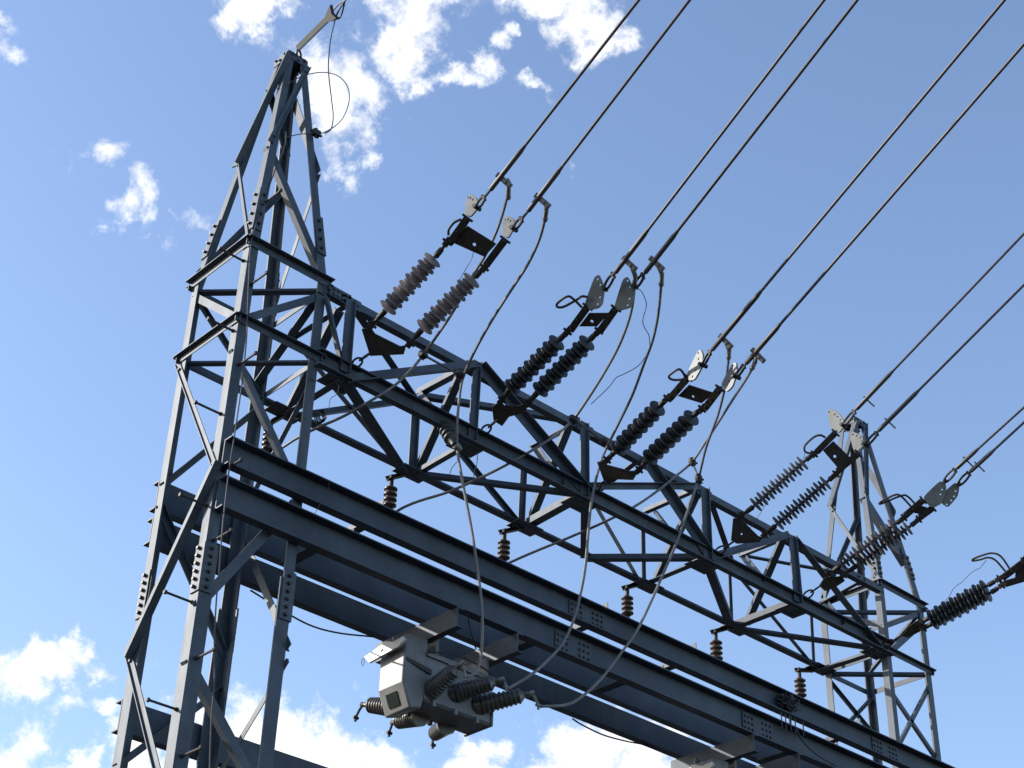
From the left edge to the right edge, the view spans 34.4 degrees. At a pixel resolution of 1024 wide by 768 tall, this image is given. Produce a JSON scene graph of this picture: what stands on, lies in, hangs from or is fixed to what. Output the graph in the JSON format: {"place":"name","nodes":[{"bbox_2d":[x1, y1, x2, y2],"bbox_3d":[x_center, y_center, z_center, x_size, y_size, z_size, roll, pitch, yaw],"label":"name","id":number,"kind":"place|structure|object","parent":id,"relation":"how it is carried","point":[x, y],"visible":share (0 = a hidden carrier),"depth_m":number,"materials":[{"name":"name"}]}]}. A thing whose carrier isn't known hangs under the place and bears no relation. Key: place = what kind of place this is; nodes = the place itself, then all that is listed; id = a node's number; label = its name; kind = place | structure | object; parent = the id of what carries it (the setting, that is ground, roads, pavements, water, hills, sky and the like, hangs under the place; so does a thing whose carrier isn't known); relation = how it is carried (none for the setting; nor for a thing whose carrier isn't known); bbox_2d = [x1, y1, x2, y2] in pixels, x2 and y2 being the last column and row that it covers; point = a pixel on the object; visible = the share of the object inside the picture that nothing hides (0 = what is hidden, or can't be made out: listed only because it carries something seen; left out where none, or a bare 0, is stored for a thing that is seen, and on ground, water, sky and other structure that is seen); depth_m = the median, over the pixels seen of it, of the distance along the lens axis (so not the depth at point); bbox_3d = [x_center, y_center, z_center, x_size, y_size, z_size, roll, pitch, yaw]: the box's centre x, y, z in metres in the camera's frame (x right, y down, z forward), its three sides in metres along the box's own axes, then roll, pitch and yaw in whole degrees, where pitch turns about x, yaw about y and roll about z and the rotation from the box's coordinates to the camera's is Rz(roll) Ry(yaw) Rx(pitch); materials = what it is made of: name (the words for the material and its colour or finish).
{"place":"outdoors","nodes":[
{"label":"outdoors","id":0,"kind":"place"},
{"bbox_2d":[0,0,1023,767],"label":"sky","id":1,"kind":"structure","parent":0,"point":[124,124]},
{"label":"ground","id":2,"kind":"structure","parent":0,"visible":0},
{"bbox_2d":[112,50,335,767],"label":"lattice tower","id":3,"kind":"structure","parent":2,"relation":"on","point":[192,685],"depth_m":10.18,"materials":[{"name":"grey metal"}]},
{"bbox_2d":[111,699,327,767],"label":"steel girder","id":4,"kind":"object","parent":3,"relation":"attached to","point":[159,720],"visible":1,"depth_m":9.69,"materials":[{"name":"grey metal"}]},
{"bbox_2d":[209,132,286,767],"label":"ground lead","id":5,"kind":"object","parent":3,"relation":"attached to","point":[230,461],"visible":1,"depth_m":9.62,"materials":[{"name":"metal"}]},
{"bbox_2d":[276,72,349,137],"bbox_3d":[-1.415,-1.980,11.761,0.545,0.710,0.089,15,-36,-18],"label":"bonding loop","id":6,"kind":"object","parent":3,"relation":"attached to","point":[346,109],"visible":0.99,"depth_m":11.85,"materials":[{"name":"metal"}]},
{"bbox_2d":[310,128,321,138],"bbox_3d":[-1.381,-1.770,11.665,0.100,0.085,0.040,28,-42,-34],"label":"wire clamp","id":7,"kind":"object","parent":3,"relation":"attached to","point":[316,132],"visible":1,"depth_m":11.65,"materials":[{"name":"grey metal"}]},
{"bbox_2d":[296,0,345,58],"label":"earth wire link","id":8,"kind":"object","parent":3,"relation":"attached to","point":[330,15],"visible":1,"depth_m":11.68,"materials":[{"name":"metal"}]},
{"bbox_2d":[324,20,335,133],"bbox_3d":[-1.272,-2.154,11.622,0.056,0.631,0.499,3,-34,-2],"label":"wire","id":9,"kind":"object","parent":8,"relation":"hanging from","point":[329,79],"visible":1,"depth_m":11.65,"materials":[{"name":"grey metal"}]},
{"bbox_2d":[143,517,755,767],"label":"steel girder","id":10,"kind":"object","parent":3,"relation":"attached to","point":[335,607],"visible":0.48,"depth_m":11.43,"materials":[{"name":"grey metal"}]},
{"bbox_2d":[249,589,374,637],"bbox_3d":[-1.285,1.523,10.681,0.988,0.100,0.013,27,-41,-33],"label":"control cable","id":11,"kind":"object","parent":10,"relation":"hanging from","point":[260,596],"visible":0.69,"depth_m":10.69,"materials":[{"name":"black rubber"}]},
{"bbox_2d":[571,718,658,749],"bbox_3d":[0.844,2.644,12.325,1.095,0.081,0.013,27,-41,-33],"label":"control cable","id":12,"kind":"object","parent":10,"relation":"hanging from","point":[610,736],"visible":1,"depth_m":12.22,"materials":[{"name":"black rubber"}]},
{"bbox_2d":[149,480,819,767],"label":"steel girder","id":13,"kind":"object","parent":3,"relation":"attached to","point":[358,584],"visible":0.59,"depth_m":11.56,"materials":[{"name":"grey metal"}]},
{"bbox_2d":[281,528,354,564],"bbox_3d":[-1.228,1.020,10.433,0.083,0.034,0.648,28,-42,-34],"label":"tie angle","id":14,"kind":"object","parent":13,"relation":"attached to","point":[303,554],"visible":0.2,"depth_m":10.51,"materials":[{"name":"grey metal"}]},
{"bbox_2d":[518,627,572,650],"bbox_3d":[0.163,1.774,11.493,0.083,0.034,0.648,28,-42,-34],"label":"tie angle","id":15,"kind":"object","parent":13,"relation":"attached to","point":[522,646],"depth_m":11.55,"materials":[{"name":"grey metal"}]},
{"bbox_2d":[591,665,663,694],"bbox_3d":[0.834,2.138,12.005,0.083,0.034,0.648,28,-42,-34],"label":"tie angle","id":16,"kind":"object","parent":13,"relation":"attached to","point":[607,687],"visible":0.5,"depth_m":12.11,"materials":[{"name":"grey metal"}]},
{"bbox_2d":[757,738,827,762],"bbox_3d":[2.211,2.884,13.055,0.083,0.034,0.648,28,-42,-34],"label":"tie angle","id":17,"kind":"object","parent":13,"relation":"attached to","point":[773,757],"visible":0.5,"depth_m":13.16,"materials":[{"name":"grey metal"}]},
{"bbox_2d":[214,475,888,767],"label":"steel girder","id":18,"kind":"object","parent":3,"relation":"attached to","point":[283,519],"visible":0.97,"depth_m":10.87,"materials":[{"name":"grey metal"}]},
{"bbox_2d":[375,607,463,664],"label":"cross beam","id":19,"kind":"structure","parent":18,"relation":"attached to","point":[439,627],"depth_m":10.57,"materials":[{"name":"grey metal"}]},
{"bbox_2d":[352,634,539,748],"bbox_3d":[-0.430,1.959,10.659,1.018,0.569,0.764,28,-42,-34],"label":"switch tank","id":20,"kind":"object","parent":19,"relation":"hanging from","point":[420,685],"visible":1,"depth_m":10.48,"materials":[{"name":"grey metal"}]},
{"bbox_2d":[427,650,492,675],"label":"control cable","id":21,"kind":"object","parent":20,"relation":"attached to","point":[485,669],"visible":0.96,"depth_m":10.63,"materials":[{"name":"black rubber"}]},
{"bbox_2d":[467,613,476,648],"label":"control cable","id":22,"kind":"object","parent":18,"relation":"hanging from","point":[471,631],"visible":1,"depth_m":10.66,"materials":[{"name":"black rubber"}]},
{"bbox_2d":[452,632,522,666],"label":"cross beam","id":23,"kind":"structure","parent":18,"relation":"attached to","point":[500,651],"depth_m":10.85,"materials":[{"name":"grey metal"}]},
{"bbox_2d":[671,733,758,767],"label":"cross beam","id":24,"kind":"structure","parent":18,"relation":"attached to","point":[736,749],"depth_m":12.22,"materials":[{"name":"grey metal"}]},
{"bbox_2d":[752,753,802,767],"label":"cross beam","id":25,"kind":"structure","parent":18,"relation":"attached to","point":[792,761],"depth_m":12.44,"materials":[{"name":"grey metal"}]},
{"bbox_2d":[688,758,736,767],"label":"switch tank","id":26,"kind":"object","parent":25,"relation":"attached to","point":[713,763],"visible":1,"depth_m":12.09,"materials":[{"name":"grey metal"}]},
{"bbox_2d":[795,728,836,766],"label":"control cable","id":27,"kind":"object","parent":18,"relation":"hanging from","point":[812,750],"visible":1,"depth_m":12.48,"materials":[{"name":"black rubber"}]},
{"bbox_2d":[260,286,895,675],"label":"truss beam","id":28,"kind":"structure","parent":3,"relation":"attached to","point":[569,481],"depth_m":12.18,"materials":[{"name":"grey metal"}]},
{"bbox_2d":[261,415,284,452],"bbox_3d":[-1.597,0.342,11.033,0.132,0.369,0.089,22,-39,-27],"label":"post insulator","id":29,"kind":"object","parent":28,"relation":"hanging from","point":[266,445],"visible":0.42,"depth_m":10.97,"materials":[{"name":"brown ceramic"}]},
{"bbox_2d":[312,409,326,423],"bbox_3d":[-1.287,0.214,11.104,0.101,0.096,0.064,28,-42,-34],"label":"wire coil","id":30,"kind":"object","parent":28,"relation":"hanging from","point":[324,417],"visible":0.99,"depth_m":11.09,"materials":[{"name":"black metal"}]},
{"bbox_2d":[383,473,404,508],"bbox_3d":[-0.830,0.758,11.609,0.143,0.363,0.097,13,-35,-16],"label":"post insulator","id":31,"kind":"object","parent":28,"relation":"hanging from","point":[390,495],"visible":0.77,"depth_m":11.57,"materials":[{"name":"brown ceramic"}]},
{"bbox_2d":[352,194,523,366],"bbox_3d":[-0.503,-0.656,10.604,1.415,0.739,0.354,-26,-43,35],"label":"insulator set","id":32,"kind":"object","parent":28,"relation":"attached to","point":[463,235],"visible":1,"depth_m":10.52,"materials":[{"name":"grey ceramic"}]},
{"bbox_2d":[484,0,639,196],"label":"line conductor","id":33,"kind":"object","parent":32,"relation":"attached to","point":[503,173],"visible":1,"depth_m":10.16,"materials":[{"name":"metal"}]},
{"bbox_2d":[282,178,510,448],"bbox_3d":[-0.667,-0.307,10.754,2.188,1.170,0.465,-27,-43,36],"label":"jumper cable","id":34,"kind":"object","parent":33,"relation":"hanging from","point":[507,198],"visible":0.71,"depth_m":10.79,"materials":[{"name":"metal"}]},
{"bbox_2d":[418,350,463,380],"bbox_3d":[-0.472,-0.128,11.130,0.064,0.150,0.501,-19,-39,28],"label":"jumper spacer","id":35,"kind":"object","parent":34,"relation":"attached to","point":[423,355],"visible":1,"depth_m":11.10,"materials":[{"name":"metal"}]},
{"bbox_2d":[522,0,690,217],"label":"line conductor","id":36,"kind":"object","parent":32,"relation":"attached to","point":[538,197],"visible":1,"depth_m":10.13,"materials":[{"name":"metal"}]},
{"bbox_2d":[456,200,548,678],"bbox_3d":[-0.105,0.338,10.305,0.284,2.497,1.752,8,-34,-10],"label":"jumper cable","id":37,"kind":"object","parent":36,"relation":"hanging from","point":[544,220],"visible":1,"depth_m":10.76,"materials":[{"name":"metal"}]},
{"bbox_2d":[437,420,461,451],"bbox_3d":[-0.420,0.340,11.088,0.114,0.282,0.187,28,-42,-34],"label":"strut insulator","id":38,"kind":"object","parent":28,"relation":"attached to","point":[447,431],"visible":1,"depth_m":11.04,"materials":[{"name":"ceramic"}]},
{"bbox_2d":[497,527,520,560],"bbox_3d":[-0.021,1.188,12.220,0.175,0.368,0.094,13,-35,-16],"label":"post insulator","id":39,"kind":"object","parent":28,"relation":"hanging from","point":[503,552],"visible":0.88,"depth_m":12.18,"materials":[{"name":"brown ceramic"}]},
{"bbox_2d":[480,271,645,434],"bbox_3d":[0.284,-0.243,11.036,0.339,0.599,1.633,24,-40,-30],"label":"insulator set","id":40,"kind":"object","parent":28,"relation":"attached to","point":[540,358],"visible":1,"depth_m":10.97,"materials":[{"name":"grey ceramic"}]},
{"bbox_2d":[629,286,649,344],"bbox_3d":[0.871,-0.488,10.974,0.054,0.121,0.666,-7,-35,14],"label":"loose wire","id":41,"kind":"object","parent":40,"relation":"hanging from","point":[643,315],"visible":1,"depth_m":11.02,"materials":[{"name":"metal"}]},
{"bbox_2d":[614,0,825,274],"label":"line conductor","id":42,"kind":"object","parent":40,"relation":"attached to","point":[627,256],"visible":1,"depth_m":10.23,"materials":[{"name":"metal"}]},
{"bbox_2d":[396,268,637,511],"bbox_3d":[0.324,0.252,11.367,0.992,0.956,2.329,28,-42,-34],"label":"jumper cable","id":43,"kind":"object","parent":42,"relation":"hanging from","point":[635,276],"visible":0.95,"depth_m":11.54,"materials":[{"name":"metal"}]},
{"bbox_2d":[568,414,608,447],"bbox_3d":[0.563,0.342,12.094,0.366,0.154,0.063,22,-39,-28],"label":"jumper spacer","id":44,"kind":"object","parent":43,"relation":"attached to","point":[572,418],"visible":0.98,"depth_m":12.08,"materials":[{"name":"metal"}]},
{"bbox_2d":[643,0,858,274],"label":"line conductor","id":45,"kind":"object","parent":40,"relation":"attached to","point":[658,255],"visible":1,"depth_m":10.16,"materials":[{"name":"metal"}]},
{"bbox_2d":[508,266,663,689],"bbox_3d":[0.774,0.734,10.760,0.826,2.320,1.837,20,-38,-25],"label":"jumper cable","id":46,"kind":"object","parent":45,"relation":"hanging from","point":[661,285],"visible":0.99,"depth_m":11.31,"materials":[{"name":"metal"}]},
{"bbox_2d":[591,357,644,403],"bbox_3d":[0.791,-0.040,12.172,0.424,0.482,0.026,5,-34,-5],"label":"loose wire","id":47,"kind":"object","parent":46,"relation":"attached to","point":[615,378],"visible":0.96,"depth_m":12.15,"materials":[{"name":"metal"}]},
{"bbox_2d":[621,584,639,616],"bbox_3d":[0.947,1.693,12.966,0.189,0.382,0.095,13,-35,-16],"label":"post insulator","id":48,"kind":"object","parent":28,"relation":"hanging from","point":[627,608],"visible":0.87,"depth_m":12.91,"materials":[{"name":"brown ceramic"}]},
{"bbox_2d":[591,349,745,492],"bbox_3d":[1.039,0.244,11.561,0.316,0.475,1.638,20,-38,-25],"label":"insulator set","id":49,"kind":"object","parent":28,"relation":"attached to","point":[661,446],"visible":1,"depth_m":11.47,"materials":[{"name":"grey ceramic"}]},
{"bbox_2d":[710,0,1005,351],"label":"line conductor","id":50,"kind":"object","parent":49,"relation":"attached to","point":[732,325],"visible":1,"depth_m":10.27,"materials":[{"name":"metal"}]},
{"bbox_2d":[540,344,730,707],"bbox_3d":[1.322,1.108,11.291,1.596,2.386,1.566,28,-42,-34],"label":"jumper cable","id":51,"kind":"object","parent":50,"relation":"hanging from","point":[728,356],"visible":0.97,"depth_m":11.73,"materials":[{"name":"metal"}]},
{"bbox_2d":[688,457,703,482],"bbox_3d":[1.427,0.668,12.826,0.120,0.219,0.074,6,-34,-6],"label":"jumper spacer","id":52,"kind":"object","parent":51,"relation":"attached to","point":[698,476],"visible":1,"depth_m":12.81,"materials":[{"name":"metal"}]},
{"bbox_2d":[743,42,1023,365],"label":"line conductor","id":53,"kind":"object","parent":49,"relation":"attached to","point":[758,349],"visible":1,"depth_m":10.23,"materials":[{"name":"metal"}]},
{"bbox_2d":[509,356,757,562],"bbox_3d":[1.216,0.641,11.989,1.228,1.064,2.477,28,-42,-34],"label":"jumper cable","id":54,"kind":"object","parent":53,"relation":"hanging from","point":[753,364],"visible":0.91,"depth_m":12.21,"materials":[{"name":"metal"}]},
{"bbox_2d":[710,627,730,659],"bbox_3d":[1.714,2.133,13.534,0.203,0.405,0.103,13,-35,-16],"label":"post insulator","id":55,"kind":"object","parent":28,"relation":"hanging from","point":[716,647],"visible":0.84,"depth_m":13.48,"materials":[{"name":"brown ceramic"}]},
{"bbox_2d":[715,409,878,555],"bbox_3d":[2.152,0.731,12.665,1.440,0.893,0.278,-23,-41,32],"label":"insulator set","id":56,"kind":"object","parent":28,"relation":"attached to","point":[842,460],"visible":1,"depth_m":12.57,"materials":[{"name":"grey ceramic"}]},
{"bbox_2d":[855,232,1023,410],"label":"line conductor","id":57,"kind":"object","parent":56,"relation":"attached to","point":[868,396],"visible":1,"depth_m":12.30,"materials":[{"name":"metal"}]},
{"bbox_2d":[876,283,1023,432],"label":"line conductor","id":58,"kind":"object","parent":56,"relation":"attached to","point":[906,402],"visible":1,"depth_m":12.31,"materials":[{"name":"metal"}]},
{"bbox_2d":[794,667,814,697],"bbox_3d":[2.513,2.611,14.108,0.218,0.471,0.099,13,-35,-16],"label":"post insulator","id":59,"kind":"object","parent":28,"relation":"hanging from","point":[800,685],"visible":0.78,"depth_m":14.10,"materials":[{"name":"brown ceramic"}]},
{"bbox_2d":[803,467,971,599],"bbox_3d":[2.957,1.185,13.165,1.544,0.734,0.251,-21,-40,30],"label":"insulator set","id":60,"kind":"object","parent":28,"relation":"attached to","point":[933,498],"visible":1,"depth_m":13.12,"materials":[{"name":"grey ceramic"}]},
{"bbox_2d":[955,406,1023,469],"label":"line conductor","id":61,"kind":"object","parent":60,"relation":"attached to","point":[966,459],"visible":1,"depth_m":12.92,"materials":[{"name":"metal"}]},
{"bbox_2d":[969,421,1023,472],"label":"line conductor","id":62,"kind":"object","parent":60,"relation":"attached to","point":[981,461],"visible":1,"depth_m":12.90,"materials":[{"name":"metal"}]},
{"bbox_2d":[880,552,1023,648],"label":"insulator set","id":63,"kind":"object","parent":28,"relation":"attached to","point":[959,604],"visible":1,"depth_m":13.43,"materials":[{"name":"black ceramic"}]},
{"bbox_2d":[930,561,985,610],"bbox_3d":[3.640,1.663,13.527,0.042,0.213,0.685,22,-39,-28],"label":"loose wire","id":64,"kind":"object","parent":63,"relation":"attached to","point":[962,581],"visible":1,"depth_m":13.49,"materials":[{"name":"metal"}]},
{"bbox_2d":[221,435,954,767],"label":"steel girder","id":65,"kind":"object","parent":3,"relation":"attached to","point":[292,480],"visible":0.94,"depth_m":11.17,"materials":[{"name":"grey metal"}]},
{"bbox_2d":[347,498,383,532],"bbox_3d":[-1.012,0.910,10.732,0.068,0.105,0.659,28,-42,-34],"label":"gusset bracket","id":66,"kind":"object","parent":65,"relation":"attached to","point":[358,530],"visible":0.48,"depth_m":10.68,"materials":[{"name":"white metal"}]},
{"bbox_2d":[573,602,607,631],"bbox_3d":[0.480,1.719,11.869,0.068,0.105,0.659,28,-42,-34],"label":"gusset bracket","id":67,"kind":"object","parent":65,"relation":"attached to","point":[579,628],"visible":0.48,"depth_m":11.82,"materials":[{"name":"grey metal"}]},
{"bbox_2d":[660,643,696,670],"bbox_3d":[1.161,2.088,12.388,0.068,0.105,0.659,28,-42,-34],"label":"gusset bracket","id":68,"kind":"object","parent":65,"relation":"attached to","point":[667,667],"visible":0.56,"depth_m":12.33,"materials":[{"name":"grey metal"}]},
{"bbox_2d":[774,691,803,735],"bbox_3d":[2.112,2.510,12.554,0.277,0.312,0.122,28,-42,-34],"label":"twig clump","id":69,"kind":"object","parent":65,"relation":"on","point":[786,702],"visible":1,"depth_m":12.55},
{"bbox_2d":[824,718,860,742],"bbox_3d":[2.599,2.868,13.485,0.068,0.105,0.659,28,-42,-34],"label":"gusset bracket","id":70,"kind":"object","parent":65,"relation":"attached to","point":[832,740],"visible":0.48,"depth_m":13.43,"materials":[{"name":"grey metal"}]},
{"bbox_2d":[818,416,940,767],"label":"lattice tower","id":71,"kind":"structure","parent":2,"relation":"on","point":[861,469],"depth_m":14.58,"materials":[{"name":"grey metal"}]}
]}

